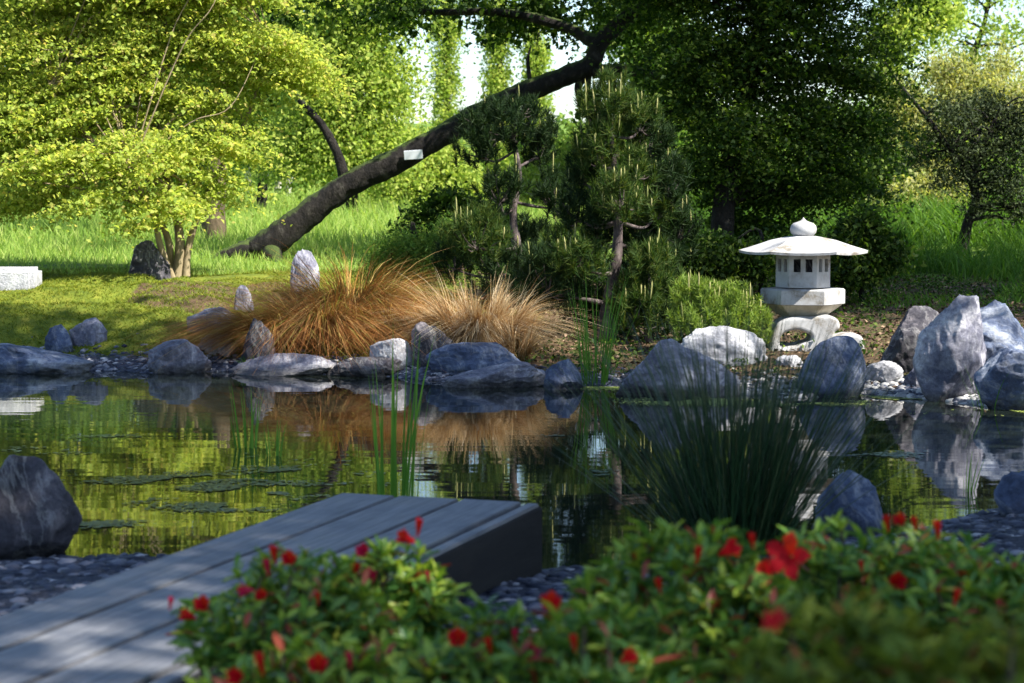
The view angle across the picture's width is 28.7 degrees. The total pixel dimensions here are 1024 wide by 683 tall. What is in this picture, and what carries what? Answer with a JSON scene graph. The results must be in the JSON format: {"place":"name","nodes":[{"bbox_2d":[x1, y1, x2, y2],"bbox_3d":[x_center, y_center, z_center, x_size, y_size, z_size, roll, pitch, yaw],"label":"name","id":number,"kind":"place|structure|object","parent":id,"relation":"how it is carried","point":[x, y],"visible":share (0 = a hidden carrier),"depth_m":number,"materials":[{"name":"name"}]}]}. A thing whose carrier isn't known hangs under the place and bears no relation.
{"place":"outdoors","nodes":[
{"label":"outdoors","id":0,"kind":"place"},
{"bbox_2d":[0,371,1023,568],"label":"water","id":1,"kind":"structure","parent":0,"point":[477,445],"depth_m":11.59,"materials":[{"name":"green liquid"}]},
{"bbox_2d":[229,385,262,448],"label":"reed clump","id":2,"kind":"object","parent":1,"relation":"in","point":[251,444],"visible":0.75,"depth_m":11.65,"materials":[{"name":"green plant"}]},
{"bbox_2d":[264,421,286,456],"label":"reed clump","id":3,"kind":"object","parent":1,"relation":"in","point":[277,442],"visible":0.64,"depth_m":11.31,"materials":[{"name":"green plant"}]},
{"bbox_2d":[368,332,433,497],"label":"reed clump","id":4,"kind":"object","parent":1,"relation":"in","point":[406,485],"visible":0.77,"depth_m":9.62,"materials":[{"name":"green plant"}]},
{"bbox_2d":[7,434,924,527],"bbox_3d":[-0.565,0.629,11.499,5.165,0.002,3.395,-2,5,-29],"label":"pondweed","id":5,"kind":"object","parent":1,"relation":"on","point":[212,506],"visible":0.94,"depth_m":10.22,"materials":[{"name":"green plant"}]},
{"bbox_2d":[567,269,647,385],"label":"reed clump","id":6,"kind":"object","parent":1,"relation":"in","point":[586,358],"visible":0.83,"depth_m":15.34,"materials":[{"name":"green plant"}]},
{"bbox_2d":[494,291,990,555],"bbox_3d":[0.916,0.354,8.019,1.996,1.183,2.171,0,4,0],"label":"rush clump","id":7,"kind":"object","parent":1,"relation":"on","point":[722,489],"visible":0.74,"depth_m":7.94,"materials":[{"name":"green plant"}]},
{"bbox_2d":[581,386,1023,416],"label":"duckweed","id":8,"kind":"object","parent":1,"relation":"on","point":[666,402],"visible":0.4,"depth_m":14.19,"materials":[{"name":"green plant"}]},
{"bbox_2d":[963,455,984,491],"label":"reed clump","id":9,"kind":"object","parent":1,"relation":"in","point":[969,485],"visible":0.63,"depth_m":9.96,"materials":[{"name":"green plant"}]},
{"bbox_2d":[960,373,1006,409],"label":"reed clump","id":10,"kind":"object","parent":1,"relation":"on","point":[980,398],"visible":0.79,"depth_m":13.64,"materials":[{"name":"green plant"}]},
{"bbox_2d":[0,123,1023,682],"bbox_3d":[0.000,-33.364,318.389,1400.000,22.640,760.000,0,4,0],"label":"ground","id":11,"kind":"structure","parent":0,"point":[90,299],"depth_m":18.17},
{"bbox_2d":[0,267,41,290],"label":"stone bench","id":12,"kind":"object","parent":11,"relation":"on","point":[14,278],"visible":0.84,"depth_m":19.87,"materials":[{"name":"white stone"}]},
{"bbox_2d":[0,454,82,559],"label":"boulder","id":13,"kind":"object","parent":11,"relation":"on","point":[40,515],"visible":0.78,"depth_m":8.14,"materials":[{"name":"grey stone"}]},
{"bbox_2d":[0,343,94,373],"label":"boulder","id":14,"kind":"object","parent":11,"relation":"on","point":[15,359],"visible":0.71,"depth_m":16.40,"materials":[{"name":"stone"}]},
{"bbox_2d":[44,324,72,352],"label":"boulder","id":15,"kind":"object","parent":11,"relation":"on","point":[57,338],"visible":0.71,"depth_m":17.27,"materials":[{"name":"grey stone"}]},
{"bbox_2d":[0,12,157,197],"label":"broadleaf tree","id":16,"kind":"object","parent":11,"relation":"on","point":[93,137],"visible":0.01,"depth_m":47.36,"materials":[{"name":"green plant"}]},
{"bbox_2d":[69,317,107,346],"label":"boulder","id":17,"kind":"object","parent":11,"relation":"on","point":[92,331],"visible":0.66,"depth_m":17.37,"materials":[{"name":"grey stone"}]},
{"bbox_2d":[128,240,170,280],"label":"boulder","id":18,"kind":"object","parent":11,"relation":"on","point":[148,259],"visible":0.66,"depth_m":21.43,"materials":[{"name":"grey stone"}]},
{"bbox_2d":[66,6,256,192],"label":"broadleaf tree","id":19,"kind":"object","parent":11,"relation":"on","point":[173,179],"depth_m":49.35,"materials":[{"name":"green plant"}]},
{"bbox_2d":[147,339,211,373],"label":"boulder","id":20,"kind":"object","parent":11,"relation":"on","point":[190,360],"visible":0.77,"depth_m":16.39,"materials":[{"name":"grey stone"}]},
{"bbox_2d":[0,0,384,277],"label":"maple tree","id":21,"kind":"object","parent":11,"relation":"on","point":[86,104],"visible":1,"depth_m":21.36,"materials":[{"name":"green plant"}]},
{"bbox_2d":[187,307,231,331],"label":"boulder","id":22,"kind":"object","parent":11,"relation":"on","point":[201,313],"visible":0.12,"depth_m":17.73,"materials":[{"name":"grey stone"}]},
{"bbox_2d":[198,334,238,356],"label":"boulder","id":23,"kind":"object","parent":11,"relation":"on","point":[221,348],"visible":0.3,"depth_m":17.07,"materials":[{"name":"grey stone"}]},
{"bbox_2d":[124,1,327,240],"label":"broadleaf tree","id":24,"kind":"object","parent":11,"relation":"on","point":[214,224],"visible":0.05,"depth_m":29.78,"materials":[{"name":"green plant"}]},
{"bbox_2d":[145,3,322,207],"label":"broadleaf tree","id":25,"kind":"object","parent":11,"relation":"on","point":[261,198],"visible":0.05,"depth_m":43.27,"materials":[{"name":"green plant"}]},
{"bbox_2d":[0,266,468,358],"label":"moss","id":26,"kind":"object","parent":11,"relation":"on","point":[151,309],"visible":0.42,"depth_m":19.24,"materials":[{"name":"green plant"}]},
{"bbox_2d":[233,285,252,311],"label":"boulder","id":27,"kind":"object","parent":11,"relation":"on","point":[241,293],"visible":0.2,"depth_m":18.64,"materials":[{"name":"grey stone"}]},
{"bbox_2d":[233,161,258,194],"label":"birch tree","id":28,"kind":"object","parent":11,"relation":"on","point":[249,179],"depth_m":55.74,"materials":[{"name":"white plant"}]},
{"bbox_2d":[95,286,412,374],"bbox_3d":[-2.079,-0.155,17.212,3.024,0.662,2.992,0,4,0],"label":"sedge tuft","id":29,"kind":"object","parent":11,"relation":"on","point":[244,334],"visible":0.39,"depth_m":16.89,"materials":[{"name":"brown plant"}]},
{"bbox_2d":[240,318,275,361],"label":"boulder","id":30,"kind":"object","parent":11,"relation":"on","point":[246,353],"visible":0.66,"depth_m":16.52,"materials":[{"name":"grey stone"}]},
{"bbox_2d":[0,493,541,682],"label":"deck","id":31,"kind":"structure","parent":11,"relation":"on","point":[116,628],"depth_m":6.39,"materials":[{"name":"grey wood"}]},
{"bbox_2d":[273,169,281,194],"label":"birch tree","id":32,"kind":"object","parent":11,"relation":"on","point":[279,187],"depth_m":55.76,"materials":[{"name":"white plant"}]},
{"bbox_2d":[92,247,465,375],"bbox_3d":[-1.593,-0.348,17.136,3.444,1.038,3.565,4,6,41],"label":"sedge tuft","id":33,"kind":"object","parent":11,"relation":"on","point":[334,316],"visible":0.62,"depth_m":16.90,"materials":[{"name":"brown plant"}]},
{"bbox_2d":[231,353,335,375],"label":"boulder","id":34,"kind":"object","parent":11,"relation":"on","point":[303,364],"visible":0.83,"depth_m":16.27,"materials":[{"name":"grey stone"}]},
{"bbox_2d":[165,541,406,682],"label":"azalea bush","id":35,"kind":"object","parent":11,"relation":"on","point":[300,601],"visible":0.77,"depth_m":4.36,"materials":[{"name":"green plant"}]},
{"bbox_2d":[285,170,299,196],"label":"birch tree","id":36,"kind":"object","parent":11,"relation":"on","point":[289,182],"depth_m":55.76,"materials":[{"name":"white plant"}]},
{"bbox_2d":[290,249,319,292],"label":"boulder","id":37,"kind":"object","parent":11,"relation":"on","point":[308,259],"visible":0.47,"depth_m":19.56,"materials":[{"name":"grey stone"}]},
{"bbox_2d":[183,628,464,682],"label":"azalea bush","id":38,"kind":"object","parent":11,"relation":"on","point":[320,661],"visible":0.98,"depth_m":3.74,"materials":[{"name":"green plant"}]},
{"bbox_2d":[136,235,536,350],"bbox_3d":[-1.352,-0.477,17.812,3.615,1.004,3.485,4,6,44],"label":"sedge tuft","id":39,"kind":"object","parent":11,"relation":"on","point":[316,291],"visible":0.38,"depth_m":17.63,"materials":[{"name":"brown plant"}]},
{"bbox_2d":[231,0,457,218],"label":"broadleaf tree","id":40,"kind":"object","parent":11,"relation":"on","point":[359,140],"visible":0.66,"depth_m":39.31,"materials":[{"name":"green plant"}]},
{"bbox_2d":[325,356,403,376],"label":"boulder","id":41,"kind":"object","parent":11,"relation":"on","point":[366,365],"visible":0.63,"depth_m":16.13,"materials":[{"name":"grey stone"}]},
{"bbox_2d":[370,338,412,368],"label":"boulder","id":42,"kind":"object","parent":11,"relation":"on","point":[401,354],"visible":0.6,"depth_m":16.27,"materials":[{"name":"grey stone"}]},
{"bbox_2d":[276,287,508,361],"bbox_3d":[-0.999,-0.195,17.189,2.628,0.669,2.082,-1,4,-13],"label":"sedge tuft","id":43,"kind":"object","parent":11,"relation":"on","point":[367,327],"visible":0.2,"depth_m":16.94,"materials":[{"name":"brown plant"}]},
{"bbox_2d":[324,517,473,680],"bbox_3d":[-0.292,0.666,4.766,0.423,0.553,0.484,0,4,0],"label":"azalea bush","id":44,"kind":"object","parent":11,"relation":"on","point":[425,603],"visible":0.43,"depth_m":4.66,"materials":[{"name":"green plant"}]},
{"bbox_2d":[346,203,484,293],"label":"shrub","id":45,"kind":"object","parent":11,"relation":"on","point":[422,249],"visible":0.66,"depth_m":19.88,"materials":[{"name":"green plant"}]},
{"bbox_2d":[314,286,524,355],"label":"sedge tuft","id":46,"kind":"object","parent":11,"relation":"on","point":[411,321],"visible":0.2,"depth_m":16.84,"materials":[{"name":"brown plant"}]},
{"bbox_2d":[360,125,491,207],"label":"broadleaf tree","id":47,"kind":"object","parent":11,"relation":"on","point":[447,167],"visible":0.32,"depth_m":45.24,"materials":[{"name":"green plant"}]},
{"bbox_2d":[411,322,454,367],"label":"boulder","id":48,"kind":"object","parent":11,"relation":"on","point":[425,345],"visible":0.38,"depth_m":16.23,"materials":[{"name":"grey stone"}]},
{"bbox_2d":[418,0,470,161],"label":"poplar tree","id":49,"kind":"object","parent":11,"relation":"on","point":[450,84],"visible":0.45,"depth_m":69.30,"materials":[{"name":"green plant"}]},
{"bbox_2d":[384,173,528,252],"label":"shrub","id":50,"kind":"object","parent":11,"relation":"on","point":[437,203],"visible":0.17,"depth_m":26.75,"materials":[{"name":"green plant"}]},
{"bbox_2d":[426,342,520,373],"bbox_3d":[-0.277,0.203,16.074,0.836,0.406,0.600,0,4,0],"label":"boulder","id":51,"kind":"object","parent":11,"relation":"on","point":[459,357],"visible":0.52,"depth_m":15.86,"materials":[{"name":"stone"}]},
{"bbox_2d":[351,265,617,365],"bbox_3d":[-0.304,-0.268,16.757,2.350,0.841,2.266,-2,5,-21],"label":"sedge tuft","id":52,"kind":"object","parent":11,"relation":"on","point":[473,315],"visible":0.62,"depth_m":16.53,"materials":[{"name":"brown plant"}]},
{"bbox_2d":[442,361,544,387],"bbox_3d":[-0.137,0.287,15.366,0.817,0.266,0.397,0,4,0],"label":"boulder","id":53,"kind":"object","parent":11,"relation":"on","point":[508,374],"visible":0.73,"depth_m":15.25,"materials":[{"name":"grey stone"}]},
{"bbox_2d":[472,0,521,179],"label":"poplar tree","id":54,"kind":"object","parent":11,"relation":"on","point":[497,78],"visible":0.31,"depth_m":69.32,"materials":[{"name":"green plant"}]},
{"bbox_2d":[383,589,617,682],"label":"azalea bush","id":55,"kind":"object","parent":11,"relation":"on","point":[477,651],"visible":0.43,"depth_m":3.94,"materials":[{"name":"green plant"}]},
{"bbox_2d":[21,333,980,404],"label":"gravel","id":56,"kind":"structure","parent":11,"relation":"on","point":[223,365],"depth_m":16.57,"materials":[{"name":"grey gravel"}]},
{"bbox_2d":[426,84,591,308],"bbox_3d":[0.003,-1.242,19.153,1.703,2.432,1.529,0,4,0],"label":"pine tree","id":57,"kind":"object","parent":11,"relation":"on","point":[514,113],"visible":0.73,"depth_m":18.95,"materials":[{"name":"green plant"}]},
{"bbox_2d":[0,182,1023,280],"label":"grass","id":58,"kind":"structure","parent":11,"relation":"on","point":[365,222],"depth_m":28.92,"materials":[{"name":"green plant"}]},
{"bbox_2d":[0,508,1023,652],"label":"gravel","id":59,"kind":"structure","parent":11,"relation":"on","point":[69,565],"depth_m":7.62,"materials":[{"name":"grey gravel"}]},
{"bbox_2d":[0,51,1023,191],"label":"distant woods","id":60,"kind":"object","parent":11,"relation":"on","point":[466,145],"depth_m":82.22,"materials":[{"name":"green plant"}]},
{"bbox_2d":[469,313,574,361],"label":"sedge tuft","id":61,"kind":"object","parent":11,"relation":"on","point":[527,350],"visible":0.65,"depth_m":16.21,"materials":[{"name":"brown plant"}]},
{"bbox_2d":[210,0,846,261],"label":"leaning tree","id":62,"kind":"object","parent":11,"relation":"on","point":[308,214],"visible":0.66,"depth_m":25.36,"materials":[{"name":"brown plant"}]},
{"bbox_2d":[404,150,422,159],"bbox_3d":[-1.245,-2.362,25.236,0.235,0.115,0.068,-4,16,0],"label":"name plate","id":63,"kind":"object","parent":62,"relation":"attached to","point":[413,154],"visible":1,"depth_m":25.20,"materials":[{"name":"white metal"}]},
{"bbox_2d":[511,0,564,154],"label":"poplar tree","id":64,"kind":"object","parent":11,"relation":"on","point":[543,57],"visible":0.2,"depth_m":69.30,"materials":[{"name":"green plant"}]},
{"bbox_2d":[476,104,624,210],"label":"broadleaf tree","id":65,"kind":"object","parent":11,"relation":"on","point":[531,171],"visible":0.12,"depth_m":41.33,"materials":[{"name":"green plant"}]},
{"bbox_2d":[544,359,582,389],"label":"boulder","id":66,"kind":"object","parent":11,"relation":"on","point":[552,378],"visible":0.73,"depth_m":15.06,"materials":[{"name":"grey stone"}]},
{"bbox_2d":[501,63,706,340],"bbox_3d":[0.840,-1.154,17.371,1.336,2.544,1.837,4,6,45],"label":"pine tree","id":67,"kind":"object","parent":11,"relation":"on","point":[654,208],"visible":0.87,"depth_m":17.20,"materials":[{"name":"green plant"}]},
{"bbox_2d":[486,591,727,682],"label":"azalea bush","id":68,"kind":"object","parent":11,"relation":"on","point":[658,663],"visible":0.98,"depth_m":3.71,"materials":[{"name":"green plant"}]},
{"bbox_2d":[601,229,690,343],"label":"pine shrub","id":69,"kind":"object","parent":11,"relation":"on","point":[650,274],"visible":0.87,"depth_m":17.11,"materials":[{"name":"green plant"}]},
{"bbox_2d":[566,0,729,198],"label":"broadleaf tree","id":70,"kind":"object","parent":11,"relation":"on","point":[678,143],"visible":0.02,"depth_m":39.31,"materials":[{"name":"green plant"}]},
{"bbox_2d":[541,517,811,682],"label":"azalea bush","id":71,"kind":"object","parent":11,"relation":"on","point":[730,609],"visible":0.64,"depth_m":4.14,"materials":[{"name":"green plant"}]},
{"bbox_2d":[616,338,738,396],"bbox_3d":[1.210,0.241,14.720,0.880,0.535,0.567,-2,5,-26],"label":"boulder","id":72,"kind":"object","parent":11,"relation":"on","point":[652,352],"visible":0.42,"depth_m":14.55,"materials":[{"name":"grey stone"}]},
{"bbox_2d":[658,223,778,296],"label":"shrub","id":73,"kind":"object","parent":11,"relation":"on","point":[721,257],"visible":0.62,"depth_m":20.30,"materials":[{"name":"green plant"}]},
{"bbox_2d":[665,270,774,343],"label":"pine shrub","id":74,"kind":"object","parent":11,"relation":"on","point":[687,291],"visible":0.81,"depth_m":16.32,"materials":[{"name":"green plant"}]},
{"bbox_2d":[681,326,767,366],"bbox_3d":[1.687,0.126,15.929,0.480,0.502,0.676,4,6,43],"label":"boulder","id":75,"kind":"object","parent":11,"relation":"on","point":[719,345],"visible":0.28,"depth_m":15.80,"materials":[{"name":"grey stone"}]},
{"bbox_2d":[450,259,1023,376],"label":"ground cover","id":76,"kind":"object","parent":11,"relation":"on","point":[908,282],"visible":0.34,"depth_m":18.41,"materials":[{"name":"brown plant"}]},
{"bbox_2d":[470,265,1023,387],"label":"leaf litter","id":77,"kind":"object","parent":11,"relation":"on","point":[845,330],"visible":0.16,"depth_m":18.30,"materials":[{"name":"brown plant"}]},
{"bbox_2d":[540,0,957,240],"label":"broadleaf tree","id":78,"kind":"object","parent":11,"relation":"on","point":[754,62],"visible":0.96,"depth_m":23.11,"materials":[{"name":"green plant"}]},
{"bbox_2d":[775,355,802,366],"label":"boulder","id":79,"kind":"object","parent":11,"relation":"on","point":[783,357],"visible":0.23,"depth_m":15.68,"materials":[{"name":"grey stone"}]},
{"bbox_2d":[739,217,867,351],"bbox_3d":[2.430,-0.370,16.720,1.060,1.331,0.992,0,4,0],"label":"stone lantern","id":80,"kind":"object","parent":11,"relation":"on","point":[803,253],"visible":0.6,"depth_m":16.50,"materials":[{"name":"white stone"}]},
{"bbox_2d":[683,126,929,220],"bbox_3d":[4.301,-2.051,32.010,5.010,2.830,2.994,0,4,0],"label":"broadleaf tree","id":81,"kind":"object","parent":11,"relation":"on","point":[888,176],"visible":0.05,"depth_m":31.52,"materials":[{"name":"green plant"}]},
{"bbox_2d":[796,336,865,397],"bbox_3d":[2.338,0.236,14.639,0.504,0.558,0.425,0,4,0],"label":"boulder","id":82,"kind":"object","parent":11,"relation":"on","point":[850,349],"visible":0.56,"depth_m":14.51,"materials":[{"name":"grey stone"}]},
{"bbox_2d":[811,470,883,538],"bbox_3d":[1.471,0.763,8.706,0.309,0.402,0.255,2,5,27],"label":"boulder","id":83,"kind":"object","parent":11,"relation":"on","point":[863,513],"visible":0.45,"depth_m":8.64,"materials":[{"name":"grey stone"}]},
{"bbox_2d":[729,368,985,405],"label":"pebbles","id":84,"kind":"object","parent":11,"relation":"on","point":[902,394],"visible":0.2,"depth_m":14.62,"materials":[{"name":"grey stone"}]},
{"bbox_2d":[701,584,1022,682],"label":"azalea bush","id":85,"kind":"object","parent":11,"relation":"on","point":[797,668],"visible":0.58,"depth_m":2.71,"materials":[{"name":"green plant"}]},
{"bbox_2d":[715,508,1014,682],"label":"azalea bush","id":86,"kind":"object","parent":11,"relation":"on","point":[841,565],"visible":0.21,"depth_m":4.46,"materials":[{"name":"green plant"}]},
{"bbox_2d":[822,197,926,303],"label":"shrub","id":87,"kind":"object","parent":11,"relation":"on","point":[886,255],"visible":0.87,"depth_m":19.45,"materials":[{"name":"green plant"}]},
{"bbox_2d":[866,360,904,382],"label":"boulder","id":88,"kind":"object","parent":11,"relation":"on","point":[894,372],"visible":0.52,"depth_m":14.97,"materials":[{"name":"grey stone"}]},
{"bbox_2d":[879,306,938,372],"bbox_3d":[3.099,0.068,15.447,0.578,0.690,0.487,0,4,0],"label":"boulder","id":89,"kind":"object","parent":11,"relation":"on","point":[916,320],"visible":0.39,"depth_m":15.27,"materials":[{"name":"grey stone"}]},
{"bbox_2d":[904,368,918,386],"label":"boulder","id":90,"kind":"object","parent":11,"relation":"on","point":[910,378],"visible":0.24,"depth_m":14.77,"materials":[{"name":"grey stone"}]},
{"bbox_2d":[848,0,981,123],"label":"broadleaf tree","id":91,"kind":"object","parent":11,"relation":"on","point":[951,17],"visible":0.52,"depth_m":43.22,"materials":[{"name":"green plant"}]},
{"bbox_2d":[854,165,987,224],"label":"shrub","id":92,"kind":"object","parent":11,"relation":"on","point":[908,182],"visible":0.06,"depth_m":30.66,"materials":[{"name":"green plant"}]},
{"bbox_2d":[850,29,1023,189],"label":"willow tree","id":93,"kind":"object","parent":11,"relation":"on","point":[948,76],"visible":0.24,"depth_m":37.59,"materials":[{"name":"green plant"}]},
{"bbox_2d":[859,536,1023,678],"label":"azalea bush","id":94,"kind":"object","parent":11,"relation":"on","point":[980,584],"visible":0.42,"depth_m":4.18,"materials":[{"name":"green plant"}]},
{"bbox_2d":[865,602,1023,682],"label":"azalea bush","id":95,"kind":"object","parent":11,"relation":"on","point":[941,659],"visible":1,"depth_m":2.52,"materials":[{"name":"green plant"}]},
{"bbox_2d":[913,294,986,401],"bbox_3d":[3.150,0.100,14.304,0.482,0.880,0.420,-2,5,-27],"label":"boulder","id":96,"kind":"object","parent":11,"relation":"on","point":[955,347],"visible":0.83,"depth_m":14.18,"materials":[{"name":"grey stone"}]},
{"bbox_2d":[880,62,1023,253],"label":"tree","id":97,"kind":"object","parent":11,"relation":"on","point":[993,114],"visible":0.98,"depth_m":25.82,"materials":[{"name":"green plant"}]},
{"bbox_2d":[919,0,1023,181],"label":"broadleaf tree","id":98,"kind":"object","parent":11,"relation":"on","point":[984,27],"visible":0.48,"depth_m":51.41,"materials":[{"name":"green plant"}]},
{"bbox_2d":[974,348,1023,410],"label":"boulder","id":99,"kind":"object","parent":11,"relation":"on","point":[995,369],"visible":0.83,"depth_m":13.61,"materials":[{"name":"grey stone"}]},
{"bbox_2d":[980,300,1023,361],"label":"boulder","id":100,"kind":"object","parent":11,"relation":"on","point":[1002,328],"visible":0.24,"depth_m":14.61,"materials":[{"name":"grey stone"}]},
{"bbox_2d":[994,470,1023,516],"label":"boulder","id":101,"kind":"object","parent":11,"relation":"on","point":[1009,494],"visible":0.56,"depth_m":9.04,"materials":[{"name":"grey stone"}]},
{"bbox_2d":[380,0,1023,122],"label":"sky","id":102,"kind":"structure","parent":0,"point":[472,86],"materials":[{"name":"white"}]},
{"bbox_2d":[622,178,1023,309],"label":"grass","id":103,"kind":"structure","parent":0,"point":[1005,253],"depth_m":23.90,"materials":[{"name":"green plant"}]}
]}

